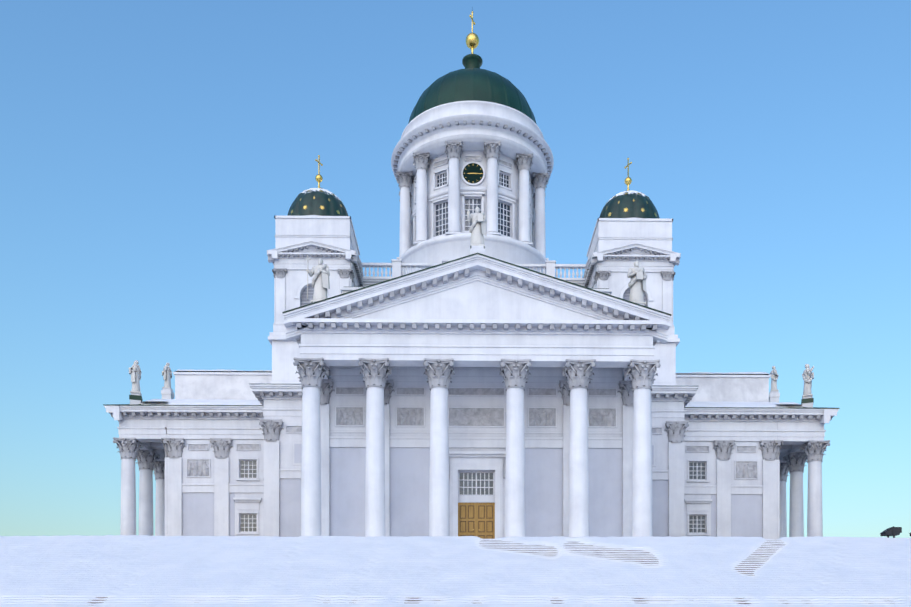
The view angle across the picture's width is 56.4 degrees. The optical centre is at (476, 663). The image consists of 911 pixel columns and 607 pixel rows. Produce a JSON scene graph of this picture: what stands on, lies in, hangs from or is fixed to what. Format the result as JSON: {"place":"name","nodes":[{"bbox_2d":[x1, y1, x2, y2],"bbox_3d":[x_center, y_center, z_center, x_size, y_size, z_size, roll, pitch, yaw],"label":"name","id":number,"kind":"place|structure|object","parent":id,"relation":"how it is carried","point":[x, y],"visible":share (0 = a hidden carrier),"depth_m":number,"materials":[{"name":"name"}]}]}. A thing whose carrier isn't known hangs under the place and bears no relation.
{"place":"outdoors","nodes":[
{"label":"outdoors","id":0,"kind":"place"},
{"bbox_2d":[0,0,910,537],"label":"sky","id":1,"kind":"structure","parent":0,"point":[151,150],"materials":[{"name":"blue"}]},
{"bbox_2d":[103,8,839,539],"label":"cathedral","id":2,"kind":"structure","parent":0,"point":[443,380],"depth_m":88.12,"materials":[{"name":"white paint"}]},
{"bbox_2d":[129,360,142,403],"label":"statue","id":3,"kind":"object","parent":2,"relation":"on","point":[135,396],"visible":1,"depth_m":95.78,"materials":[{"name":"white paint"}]},
{"bbox_2d":[161,363,173,398],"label":"statue","id":4,"kind":"object","parent":2,"relation":"on","point":[167,392],"visible":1,"depth_m":109.28,"materials":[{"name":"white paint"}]},
{"bbox_2d":[305,255,329,302],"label":"statue","id":5,"kind":"object","parent":2,"relation":"on","point":[320,272],"visible":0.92,"depth_m":71.11,"materials":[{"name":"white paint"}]},
{"bbox_2d":[467,207,486,254],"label":"statue","id":6,"kind":"object","parent":2,"relation":"on","point":[477,230],"visible":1,"depth_m":70.02,"materials":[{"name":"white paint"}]},
{"bbox_2d":[627,261,646,305],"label":"statue","id":7,"kind":"object","parent":2,"relation":"on","point":[636,274],"visible":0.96,"depth_m":71.52,"materials":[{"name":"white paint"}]},
{"bbox_2d":[769,366,779,401],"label":"statue","id":8,"kind":"object","parent":2,"relation":"on","point":[774,394],"visible":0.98,"depth_m":110.45,"materials":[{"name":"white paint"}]},
{"bbox_2d":[801,364,813,407],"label":"statue","id":9,"kind":"object","parent":2,"relation":"on","point":[807,400],"visible":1,"depth_m":96.94,"materials":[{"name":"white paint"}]},
{"bbox_2d":[87,540,893,603],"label":"steps","id":10,"kind":"structure","parent":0,"point":[609,559],"depth_m":53.32,"materials":[{"name":"white paint"}]},
{"bbox_2d":[0,535,910,606],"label":"snow cover","id":11,"kind":"object","parent":10,"relation":"on","point":[223,571],"visible":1,"depth_m":49.98,"materials":[{"name":"white snow"}]},
{"bbox_2d":[880,526,901,537],"bbox_3d":[28.508,-8.828,58.398,1.200,1.060,0.860,0,0,-1],"label":"floodlight","id":12,"kind":"object","parent":10,"relation":"on","point":[893,531],"visible":0.75,"depth_m":58.02,"materials":[{"name":"black metal"}]}
]}

